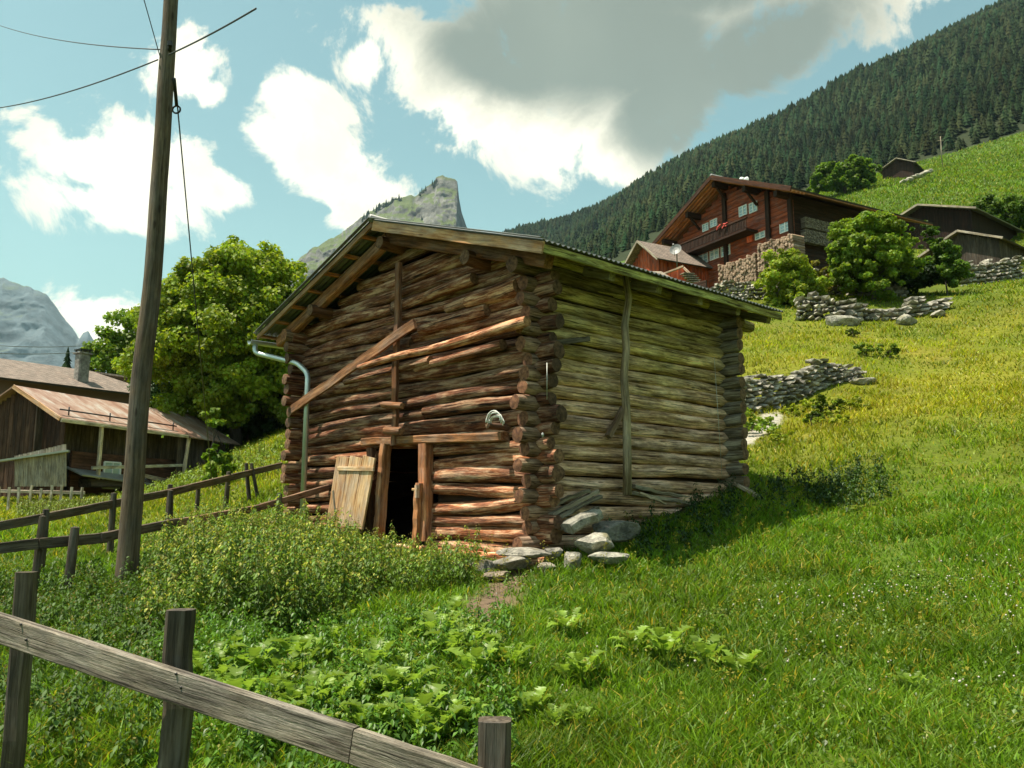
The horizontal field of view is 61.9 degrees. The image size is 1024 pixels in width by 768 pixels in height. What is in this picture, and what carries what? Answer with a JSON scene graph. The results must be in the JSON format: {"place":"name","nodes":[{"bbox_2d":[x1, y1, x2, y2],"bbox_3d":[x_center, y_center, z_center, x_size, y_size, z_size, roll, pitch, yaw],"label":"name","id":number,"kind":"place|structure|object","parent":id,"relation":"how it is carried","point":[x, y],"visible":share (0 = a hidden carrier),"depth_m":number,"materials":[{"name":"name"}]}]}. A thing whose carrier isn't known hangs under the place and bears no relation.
{"place":"outdoors","nodes":[
{"label":"outdoors","id":0,"kind":"place"},
{"bbox_2d":[0,278,106,372],"bbox_3d":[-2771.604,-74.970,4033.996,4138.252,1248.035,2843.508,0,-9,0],"label":"distant mountain","id":1,"kind":"structure","parent":0,"point":[36,323],"depth_m":3411.51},
{"bbox_2d":[290,175,475,285],"bbox_3d":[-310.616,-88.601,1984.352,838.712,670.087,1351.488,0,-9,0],"label":"rocky peak","id":2,"kind":"structure","parent":0,"point":[439,204],"depth_m":1743.24,"materials":[{"name":"stone"}]},
{"bbox_2d":[361,179,437,221],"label":"ridge spruces","id":3,"kind":"object","parent":2,"relation":"on","point":[386,204],"visible":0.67,"depth_m":1811.18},
{"bbox_2d":[0,0,997,343],"label":"sky","id":4,"kind":"structure","parent":0,"point":[298,119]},
{"bbox_2d":[0,486,1023,767],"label":"meadow grass","id":5,"kind":"structure","parent":0,"point":[718,724],"depth_m":6.57,"materials":[{"name":"plant"}]},
{"bbox_2d":[0,108,1023,767],"bbox_3d":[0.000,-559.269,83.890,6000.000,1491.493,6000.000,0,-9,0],"label":"ground","id":6,"kind":"structure","parent":0,"point":[400,514],"depth_m":17.11,"materials":[{"name":"plant"}]},
{"bbox_2d":[0,444,69,486],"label":"board shelter","id":7,"kind":"object","parent":6,"relation":"on","point":[45,467],"visible":0.93,"depth_m":27.37,"materials":[{"name":"grey wood"}]},
{"bbox_2d":[0,485,84,510],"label":"garden fence","id":8,"kind":"object","parent":6,"relation":"on","point":[51,491],"visible":0.66,"depth_m":24.80,"materials":[{"name":"grey wood"}]},
{"bbox_2d":[0,348,129,403],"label":"farmhouse","id":9,"kind":"object","parent":6,"relation":"on","point":[79,379],"visible":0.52,"depth_m":46.91,"materials":[{"name":"grey"}]},
{"bbox_2d":[15,492,119,515],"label":"garden herbs","id":10,"kind":"object","parent":6,"relation":"on","point":[38,507],"visible":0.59,"depth_m":20.15,"materials":[{"name":"green plant"}]},
{"bbox_2d":[0,547,175,767],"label":"weed undergrowth","id":11,"kind":"object","parent":6,"relation":"on","point":[63,705],"visible":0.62,"depth_m":6.79,"materials":[{"name":"green plant"}]},
{"bbox_2d":[81,308,138,375],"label":"broadleaf tree","id":12,"kind":"object","parent":6,"relation":"on","point":[102,356],"visible":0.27,"depth_m":55.95,"materials":[{"name":"green plant"}]},
{"bbox_2d":[0,384,239,497],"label":"rusty roof barn","id":13,"kind":"structure","parent":6,"relation":"on","point":[90,432],"depth_m":32.24,"materials":[{"name":"brown wood"}]},
{"bbox_2d":[0,462,282,571],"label":"wooden fence","id":14,"kind":"object","parent":6,"relation":"on","point":[112,503],"visible":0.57,"depth_m":12.57,"materials":[{"name":"brown wood"}]},
{"bbox_2d":[114,0,180,584],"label":"utility pole","id":15,"kind":"object","parent":6,"relation":"on","point":[130,522],"visible":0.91,"depth_m":10.00,"materials":[{"name":"brown wood"}]},
{"bbox_2d":[0,59,157,107],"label":"power line","id":16,"kind":"object","parent":15,"relation":"attached to","point":[86,85],"visible":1,"depth_m":12.17,"materials":[{"name":"metal"}]},
{"bbox_2d":[174,78,212,486],"bbox_3d":[-5.662,-0.652,15.468,0.018,4.765,11.014,2,-9,-15],"label":"power line","id":17,"kind":"object","parent":15,"relation":"attached to","point":[192,274],"visible":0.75,"depth_m":13.55,"materials":[{"name":"metal"}]},
{"bbox_2d":[0,484,331,588],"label":"wooden fence","id":18,"kind":"object","parent":6,"relation":"on","point":[72,541],"visible":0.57,"depth_m":9.71,"materials":[{"name":"brown wood"}]},
{"bbox_2d":[115,435,284,498],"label":"meadow herbs","id":19,"kind":"object","parent":6,"relation":"on","point":[188,477],"visible":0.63,"depth_m":22.80,"materials":[{"name":"green plant"}]},
{"bbox_2d":[127,375,288,441],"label":"dark thicket","id":20,"kind":"object","parent":6,"relation":"on","point":[254,426],"visible":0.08,"depth_m":42.11,"materials":[{"name":"green plant"}]},
{"bbox_2d":[111,234,309,450],"bbox_3d":[-13.142,-1.935,40.805,8.959,10.570,9.098,-5,-10,32],"label":"maple tree","id":21,"kind":"object","parent":6,"relation":"on","point":[243,293],"visible":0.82,"depth_m":38.77,"materials":[{"name":"green plant"}]},
{"bbox_2d":[193,650,237,678],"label":"broadleaf plant","id":22,"kind":"object","parent":6,"relation":"on","point":[219,670],"visible":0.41,"depth_m":5.91,"materials":[{"name":"green plant"}]},
{"bbox_2d":[201,407,236,485],"bbox_3d":[-7.036,1.661,20.499,1.053,2.211,0.717,7,-11,-39],"label":"sycamore sapling","id":23,"kind":"object","parent":6,"relation":"on","point":[221,457],"visible":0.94,"depth_m":20.40,"materials":[{"name":"green plant"}]},
{"bbox_2d":[192,641,249,668],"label":"broadleaf plant","id":24,"kind":"object","parent":6,"relation":"on","point":[220,645],"visible":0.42,"depth_m":6.21,"materials":[{"name":"green plant"}]},
{"bbox_2d":[205,664,266,695],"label":"broadleaf plant","id":25,"kind":"object","parent":6,"relation":"on","point":[233,678],"visible":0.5,"depth_m":5.58,"materials":[{"name":"green plant"}]},
{"bbox_2d":[224,641,274,669],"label":"broadleaf plant","id":26,"kind":"object","parent":6,"relation":"on","point":[254,651],"visible":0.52,"depth_m":6.06,"materials":[{"name":"green plant"}]},
{"bbox_2d":[0,571,511,767],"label":"wooden fence","id":27,"kind":"object","parent":6,"relation":"on","point":[178,686],"visible":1,"depth_m":3.74,"materials":[{"name":"grey wood"}]},
{"bbox_2d":[243,670,293,697],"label":"broadleaf plant","id":28,"kind":"object","parent":6,"relation":"on","point":[265,679],"visible":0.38,"depth_m":5.71,"materials":[{"name":"green plant"}]},
{"bbox_2d":[262,650,307,674],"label":"broadleaf plant","id":29,"kind":"object","parent":6,"relation":"on","point":[294,655],"visible":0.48,"depth_m":6.14,"materials":[{"name":"green plant"}]},
{"bbox_2d":[264,634,320,659],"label":"broadleaf plant","id":30,"kind":"object","parent":6,"relation":"on","point":[302,644],"visible":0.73,"depth_m":6.34,"materials":[{"name":"green plant"}]},
{"bbox_2d":[273,668,349,708],"bbox_3d":[-1.358,2.020,5.537,0.397,0.306,0.454,-6,-10,35],"label":"broadleaf plant","id":31,"kind":"object","parent":6,"relation":"on","point":[307,691],"visible":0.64,"depth_m":5.57,"materials":[{"name":"green plant"}]},
{"bbox_2d":[135,481,489,639],"bbox_3d":[-2.698,2.099,11.141,3.974,1.442,7.746,4,-9,-22],"label":"nettle thicket","id":32,"kind":"object","parent":6,"relation":"on","point":[321,566],"visible":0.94,"depth_m":8.97,"materials":[{"name":"green plant"}]},
{"bbox_2d":[300,672,355,707],"bbox_3d":[-1.214,2.037,5.524,0.394,0.280,0.426,0,-9,-1],"label":"broadleaf plant","id":33,"kind":"object","parent":6,"relation":"on","point":[310,677],"visible":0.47,"depth_m":5.63,"materials":[{"name":"green plant"}]},
{"bbox_2d":[131,593,525,767],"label":"weeds","id":34,"kind":"object","parent":6,"relation":"on","point":[506,707],"visible":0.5,"depth_m":6.01,"materials":[{"name":"green plant"}]},
{"bbox_2d":[333,674,380,696],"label":"broadleaf plant","id":35,"kind":"object","parent":6,"relation":"on","point":[361,684],"visible":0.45,"depth_m":5.71,"materials":[{"name":"green plant"}]},
{"bbox_2d":[338,697,398,729],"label":"broadleaf plant","id":36,"kind":"object","parent":6,"relation":"on","point":[354,703],"visible":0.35,"depth_m":5.24,"materials":[{"name":"green plant"}]},
{"bbox_2d":[341,697,398,730],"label":"broadleaf plant","id":37,"kind":"object","parent":6,"relation":"on","point":[383,709],"visible":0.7,"depth_m":5.16,"materials":[{"name":"green plant"}]},
{"bbox_2d":[340,637,403,667],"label":"broadleaf plant","id":38,"kind":"object","parent":6,"relation":"on","point":[372,654],"visible":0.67,"depth_m":6.38,"materials":[{"name":"green plant"}]},
{"bbox_2d":[367,664,439,696],"bbox_3d":[-0.690,2.059,5.772,0.453,0.297,0.419,6,-11,-36],"label":"broadleaf plant","id":39,"kind":"object","parent":6,"relation":"on","point":[386,675],"visible":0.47,"depth_m":5.72,"materials":[{"name":"green plant"}]},
{"bbox_2d":[379,664,439,696],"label":"broadleaf plant","id":40,"kind":"object","parent":6,"relation":"on","point":[392,672],"visible":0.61,"depth_m":5.72,"materials":[{"name":"green plant"}]},
{"bbox_2d":[377,683,448,732],"bbox_3d":[-0.627,2.047,5.344,0.484,0.318,0.448,-2,-9,10],"label":"broadleaf plant","id":41,"kind":"object","parent":6,"relation":"on","point":[423,699],"visible":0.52,"depth_m":5.23,"materials":[{"name":"green plant"}]},
{"bbox_2d":[390,696,447,734],"bbox_3d":[-0.574,2.066,5.210,0.347,0.268,0.397,0,-9,-2],"label":"broadleaf plant","id":42,"kind":"object","parent":6,"relation":"on","point":[414,714],"visible":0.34,"depth_m":5.17,"materials":[{"name":"green plant"}]},
{"bbox_2d":[407,610,465,636],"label":"broadleaf plant","id":43,"kind":"object","parent":6,"relation":"on","point":[429,623],"visible":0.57,"depth_m":7.29,"materials":[{"name":"green plant"}]},
{"bbox_2d":[408,704,469,747],"bbox_3d":[-0.485,2.076,5.183,0.385,0.273,0.415,7,-11,-39],"label":"broadleaf plant","id":44,"kind":"object","parent":6,"relation":"on","point":[444,719],"visible":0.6,"depth_m":5.08,"materials":[{"name":"green plant"}]},
{"bbox_2d":[423,628,475,651],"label":"broadleaf plant","id":45,"kind":"object","parent":6,"relation":"on","point":[456,637],"visible":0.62,"depth_m":6.68,"materials":[{"name":"green plant"}]},
{"bbox_2d":[433,595,468,613],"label":"broadleaf plant","id":46,"kind":"object","parent":6,"relation":"on","point":[454,601],"visible":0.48,"depth_m":8.15,"materials":[{"name":"green plant"}]},
{"bbox_2d":[449,622,491,644],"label":"broadleaf plant","id":47,"kind":"object","parent":6,"relation":"on","point":[477,634],"visible":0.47,"depth_m":7.08,"materials":[{"name":"green plant"}]},
{"bbox_2d":[443,642,498,672],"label":"broadleaf plant","id":48,"kind":"object","parent":6,"relation":"on","point":[477,652],"visible":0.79,"depth_m":6.24,"materials":[{"name":"green plant"}]},
{"bbox_2d":[459,630,501,653],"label":"broadleaf plant","id":49,"kind":"object","parent":6,"relation":"on","point":[490,637],"visible":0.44,"depth_m":6.70,"materials":[{"name":"green plant"}]},
{"bbox_2d":[493,556,531,570],"bbox_3d":[0.002,2.131,10.140,0.476,0.178,0.360,0,-9,0],"label":"boulder","id":50,"kind":"object","parent":6,"relation":"on","point":[519,562],"visible":0.94,"depth_m":10.06,"materials":[{"name":"stone"}]},
{"bbox_2d":[495,547,550,557],"bbox_3d":[0.158,2.034,10.288,0.757,0.133,0.367,-8,-11,41],"label":"boulder","id":51,"kind":"object","parent":50,"relation":"on","point":[529,552],"visible":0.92,"depth_m":10.15,"materials":[{"name":"stone"}]},
{"bbox_2d":[493,645,534,664],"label":"broadleaf plant","id":52,"kind":"object","parent":6,"relation":"on","point":[517,652],"visible":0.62,"depth_m":6.46,"materials":[{"name":"green plant"}]},
{"bbox_2d":[248,214,783,565],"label":"log barn","id":53,"kind":"structure","parent":6,"relation":"on","point":[612,381],"depth_m":12.42,"materials":[{"name":"brown wood"}]},
{"bbox_2d":[327,456,375,529],"bbox_3d":[-2.537,1.694,13.442,0.119,1.169,1.272,8,-12,-42],"label":"door leaf","id":54,"kind":"structure","parent":53,"relation":"in","point":[353,476],"depth_m":13.40,"materials":[{"name":"brown wood"}]},
{"bbox_2d":[357,316,530,370],"bbox_3d":[-1.120,-0.534,12.072,0.149,0.229,3.871,8,-12,-42],"label":"wooden pole","id":55,"kind":"object","parent":53,"relation":"attached to","point":[499,329],"visible":1,"depth_m":11.61,"materials":[{"name":"wood"}]},
{"bbox_2d":[548,489,599,514],"bbox_3d":[0.808,1.534,10.995,0.899,0.363,0.094,8,-12,-43],"label":"plank","id":56,"kind":"object","parent":53,"relation":"attached to","point":[572,504],"visible":0.94,"depth_m":10.96,"materials":[{"name":"grey wood"}]},
{"bbox_2d":[559,495,602,517],"bbox_3d":[0.804,1.597,10.935,0.961,0.367,0.089,7,-11,-40],"label":"plank","id":57,"kind":"object","parent":53,"relation":"on","point":[579,506],"visible":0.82,"depth_m":10.96,"materials":[{"name":"grey wood"}]},
{"bbox_2d":[512,686,550,713],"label":"broadleaf plant","id":58,"kind":"object","parent":6,"relation":"on","point":[527,695],"visible":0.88,"depth_m":5.73,"materials":[{"name":"green plant"}]},
{"bbox_2d":[539,703,574,727],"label":"broadleaf plant","id":59,"kind":"object","parent":6,"relation":"on","point":[551,713],"visible":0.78,"depth_m":5.44,"materials":[{"name":"green plant"}]},
{"bbox_2d":[546,607,581,636],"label":"broadleaf plant","id":60,"kind":"object","parent":6,"relation":"on","point":[563,620],"visible":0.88,"depth_m":7.46,"materials":[{"name":"green plant"}]},
{"bbox_2d":[564,552,581,569],"bbox_3d":[0.717,2.089,9.949,0.182,0.263,0.212,5,-10,-29],"label":"boulder","id":61,"kind":"object","parent":6,"relation":"on","point":[573,556],"visible":0.72,"depth_m":9.89,"materials":[{"name":"stone"}]},
{"bbox_2d":[556,706,595,724],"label":"broadleaf plant","id":62,"kind":"object","parent":6,"relation":"on","point":[578,713],"visible":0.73,"depth_m":5.41,"materials":[{"name":"green plant"}]},
{"bbox_2d":[565,649,606,678],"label":"broadleaf plant","id":63,"kind":"object","parent":6,"relation":"on","point":[577,663],"visible":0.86,"depth_m":6.33,"materials":[{"name":"green plant"}]},
{"bbox_2d":[574,532,614,553],"bbox_3d":[0.991,1.920,10.213,0.502,0.284,0.367,0,-9,0],"label":"boulder","id":64,"kind":"object","parent":6,"relation":"on","point":[594,542],"visible":0.92,"depth_m":10.16,"materials":[{"name":"stone"}]},
{"bbox_2d":[562,509,603,533],"bbox_3d":[0.867,1.682,10.436,0.471,0.304,0.292,3,-9,-21],"label":"stone slab","id":65,"kind":"object","parent":64,"relation":"on","point":[576,523],"depth_m":10.34,"materials":[{"name":"stone"}]},
{"bbox_2d":[588,552,629,563],"bbox_3d":[1.122,2.018,9.905,0.488,0.146,0.305,0,-9,0],"label":"boulder","id":66,"kind":"object","parent":6,"relation":"on","point":[614,557],"visible":0.93,"depth_m":9.81,"materials":[{"name":"stone"}]},
{"bbox_2d":[592,520,640,541],"bbox_3d":[1.295,1.835,10.641,0.604,0.267,0.421,0,-9,0],"label":"boulder","id":67,"kind":"object","parent":6,"relation":"on","point":[619,531],"visible":0.86,"depth_m":10.47,"materials":[{"name":"stone"}]},
{"bbox_2d":[608,625,648,652],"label":"broadleaf plant","id":68,"kind":"object","parent":6,"relation":"on","point":[637,635],"visible":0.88,"depth_m":6.96,"materials":[{"name":"green plant"}]},
{"bbox_2d":[632,491,694,504],"bbox_3d":[2.217,1.679,12.438,1.594,0.210,0.133,8,-12,-44],"label":"plank","id":69,"kind":"object","parent":6,"relation":"on","point":[634,493],"visible":0.59,"depth_m":12.36,"materials":[{"name":"grey wood"}]},
{"bbox_2d":[632,484,689,497],"bbox_3d":[2.171,1.575,12.407,0.097,0.201,1.393,-8,-12,43],"label":"plank","id":70,"kind":"object","parent":69,"relation":"on","point":[646,489],"visible":0.89,"depth_m":12.24,"materials":[{"name":"grey wood"}]},
{"bbox_2d":[644,625,694,660],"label":"broadleaf plant","id":71,"kind":"object","parent":6,"relation":"on","point":[663,641],"visible":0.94,"depth_m":6.72,"materials":[{"name":"green plant"}]},
{"bbox_2d":[664,265,700,282],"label":"wooden stair","id":72,"kind":"object","parent":6,"relation":"on","point":[679,273],"visible":0.62,"depth_m":44.98,"materials":[{"name":"wood"}]},
{"bbox_2d":[685,633,725,668],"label":"broadleaf plant","id":73,"kind":"object","parent":6,"relation":"on","point":[709,646],"visible":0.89,"depth_m":6.47,"materials":[{"name":"green plant"}]},
{"bbox_2d":[718,262,731,285],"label":"firewood stack","id":74,"kind":"object","parent":6,"relation":"on","point":[724,272],"visible":0.47,"depth_m":47.80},
{"bbox_2d":[605,461,858,557],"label":"shade nettles","id":75,"kind":"object","parent":6,"relation":"on","point":[778,481],"visible":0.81,"depth_m":12.17,"materials":[{"name":"green plant"}]},
{"bbox_2d":[715,648,760,678],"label":"broadleaf plant","id":76,"kind":"object","parent":6,"relation":"on","point":[743,660],"visible":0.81,"depth_m":6.20,"materials":[{"name":"green plant"}]},
{"bbox_2d":[730,253,758,285],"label":"firewood stack","id":77,"kind":"object","parent":6,"relation":"on","point":[744,269],"visible":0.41,"depth_m":45.76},
{"bbox_2d":[471,514,1023,766],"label":"meadow clover","id":78,"kind":"object","parent":6,"relation":"on","point":[983,694],"visible":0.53,"depth_m":7.42,"materials":[{"name":"green plant"}]},
{"bbox_2d":[472,447,1023,743],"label":"grass seed heads","id":79,"kind":"object","parent":6,"relation":"on","point":[794,638],"depth_m":8.02,"materials":[{"name":"plant"}]},
{"bbox_2d":[488,549,1020,714],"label":"clover flowers","id":80,"kind":"object","parent":6,"relation":"on","point":[953,679],"visible":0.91,"depth_m":8.01,"materials":[{"name":"white plant"}]},
{"bbox_2d":[709,279,808,299],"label":"retaining wall","id":81,"kind":"structure","parent":6,"relation":"on","point":[738,289],"depth_m":40.77,"materials":[{"name":"stone"}]},
{"bbox_2d":[500,0,1023,258],"bbox_3d":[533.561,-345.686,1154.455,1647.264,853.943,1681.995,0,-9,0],"label":"spruce forest","id":82,"kind":"object","parent":6,"relation":"on","point":[949,83],"visible":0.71,"depth_m":534.18,"materials":[{"name":"plant"}]},
{"bbox_2d":[743,407,781,435],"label":"bush","id":83,"kind":"object","parent":6,"relation":"on","point":[762,423],"visible":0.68,"depth_m":19.45,"materials":[{"name":"green plant"}]},
{"bbox_2d":[757,234,805,281],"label":"firewood stack","id":84,"kind":"object","parent":6,"relation":"on","point":[788,241],"visible":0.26,"depth_m":43.73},
{"bbox_2d":[753,248,829,305],"bbox_3d":[13.087,-4.944,39.746,3.463,3.188,2.681,3,-9,-22],"label":"yellow green bush","id":85,"kind":"object","parent":6,"relation":"on","point":[786,268],"visible":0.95,"depth_m":39.14,"materials":[{"name":"green plant"}]},
{"bbox_2d":[652,174,932,288],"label":"chalet","id":86,"kind":"object","parent":6,"relation":"on","point":[716,220],"visible":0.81,"depth_m":48.60,"materials":[{"name":"brown wood"}]},
{"bbox_2d":[624,240,712,287],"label":"annex","id":87,"kind":"object","parent":86,"relation":"attached to","point":[650,256],"visible":0.34,"depth_m":50.74,"materials":[{"name":"brown"}]},
{"bbox_2d":[738,358,866,414],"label":"dry stone wall","id":88,"kind":"structure","parent":6,"relation":"on","point":[798,386],"depth_m":22.81,"materials":[{"name":"stone"}]},
{"bbox_2d":[811,394,844,411],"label":"bush","id":89,"kind":"object","parent":6,"relation":"on","point":[822,399],"visible":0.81,"depth_m":20.62,"materials":[{"name":"green plant"}]},
{"bbox_2d":[825,315,859,325],"bbox_3d":[13.257,-2.413,34.248,1.375,0.586,0.944,0,-9,0],"label":"boulder","id":90,"kind":"object","parent":6,"relation":"on","point":[838,320],"visible":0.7,"depth_m":33.93,"materials":[{"name":"stone"}]},
{"bbox_2d":[806,154,882,193],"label":"ash tree","id":91,"kind":"object","parent":6,"relation":"on","point":[838,177],"visible":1,"depth_m":135.27,"materials":[{"name":"green plant"}]},
{"bbox_2d":[795,450,900,511],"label":"corner nettles","id":92,"kind":"object","parent":6,"relation":"on","point":[871,494],"visible":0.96,"depth_m":13.51,"materials":[{"name":"green plant"}]},
{"bbox_2d":[812,268,908,296],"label":"garden wall","id":93,"kind":"structure","parent":6,"relation":"on","point":[902,291],"depth_m":41.73,"materials":[{"name":"stone"}]},
{"bbox_2d":[819,210,926,300],"bbox_3d":[17.018,-6.095,40.599,5.639,4.813,3.866,0,-9,0],"label":"walnut tree","id":94,"kind":"object","parent":6,"relation":"on","point":[866,245],"visible":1,"depth_m":39.91,"materials":[{"name":"green plant"}]},
{"bbox_2d":[793,291,952,320],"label":"rubble wall","id":95,"kind":"structure","parent":6,"relation":"on","point":[912,306],"depth_m":35.52,"materials":[{"name":"stone"}]},
{"bbox_2d":[827,261,939,293],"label":"shadow thicket","id":96,"kind":"object","parent":6,"relation":"on","point":[926,278],"visible":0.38,"depth_m":41.70,"materials":[{"name":"green plant"}]},
{"bbox_2d":[878,158,924,179],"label":"alp hut","id":97,"kind":"object","parent":6,"relation":"on","point":[898,167],"visible":0.44,"depth_m":159.43,"materials":[{"name":"brown"}]},
{"bbox_2d":[886,671,929,688],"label":"broadleaf plant","id":98,"kind":"object","parent":6,"relation":"on","point":[913,679],"visible":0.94,"depth_m":5.97,"materials":[{"name":"green plant"}]},
{"bbox_2d":[810,130,1023,239],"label":"alp grass","id":99,"kind":"structure","parent":6,"relation":"on","point":[951,174],"depth_m":140.10,"materials":[{"name":"plant"}]},
{"bbox_2d":[909,220,939,258],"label":"feathery shrub","id":100,"kind":"object","parent":6,"relation":"on","point":[931,230],"visible":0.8,"depth_m":52.95,"materials":[{"name":"green plant"}]},
{"bbox_2d":[925,237,974,294],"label":"pear bush","id":101,"kind":"object","parent":6,"relation":"on","point":[952,268],"visible":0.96,"depth_m":41.28,"materials":[{"name":"green plant"}]},
{"bbox_2d":[897,204,1023,248],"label":"dark barn","id":102,"kind":"structure","parent":6,"relation":"on","point":[948,219],"depth_m":64.29,"materials":[{"name":"brown wood"}]},
{"bbox_2d":[917,230,1023,267],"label":"stone hut","id":103,"kind":"object","parent":6,"relation":"on","point":[977,248],"visible":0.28,"depth_m":54.93,"materials":[{"name":"grey"}]},
{"bbox_2d":[959,255,1023,285],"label":"stone bank","id":104,"kind":"structure","parent":6,"relation":"on","point":[1007,267],"depth_m":46.85,"materials":[{"name":"stone"}]},
{"bbox_2d":[968,192,1023,228],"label":"dark tree","id":105,"kind":"object","parent":6,"relation":"on","point":[1009,209],"visible":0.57,"depth_m":68.46,"materials":[{"name":"green plant"}]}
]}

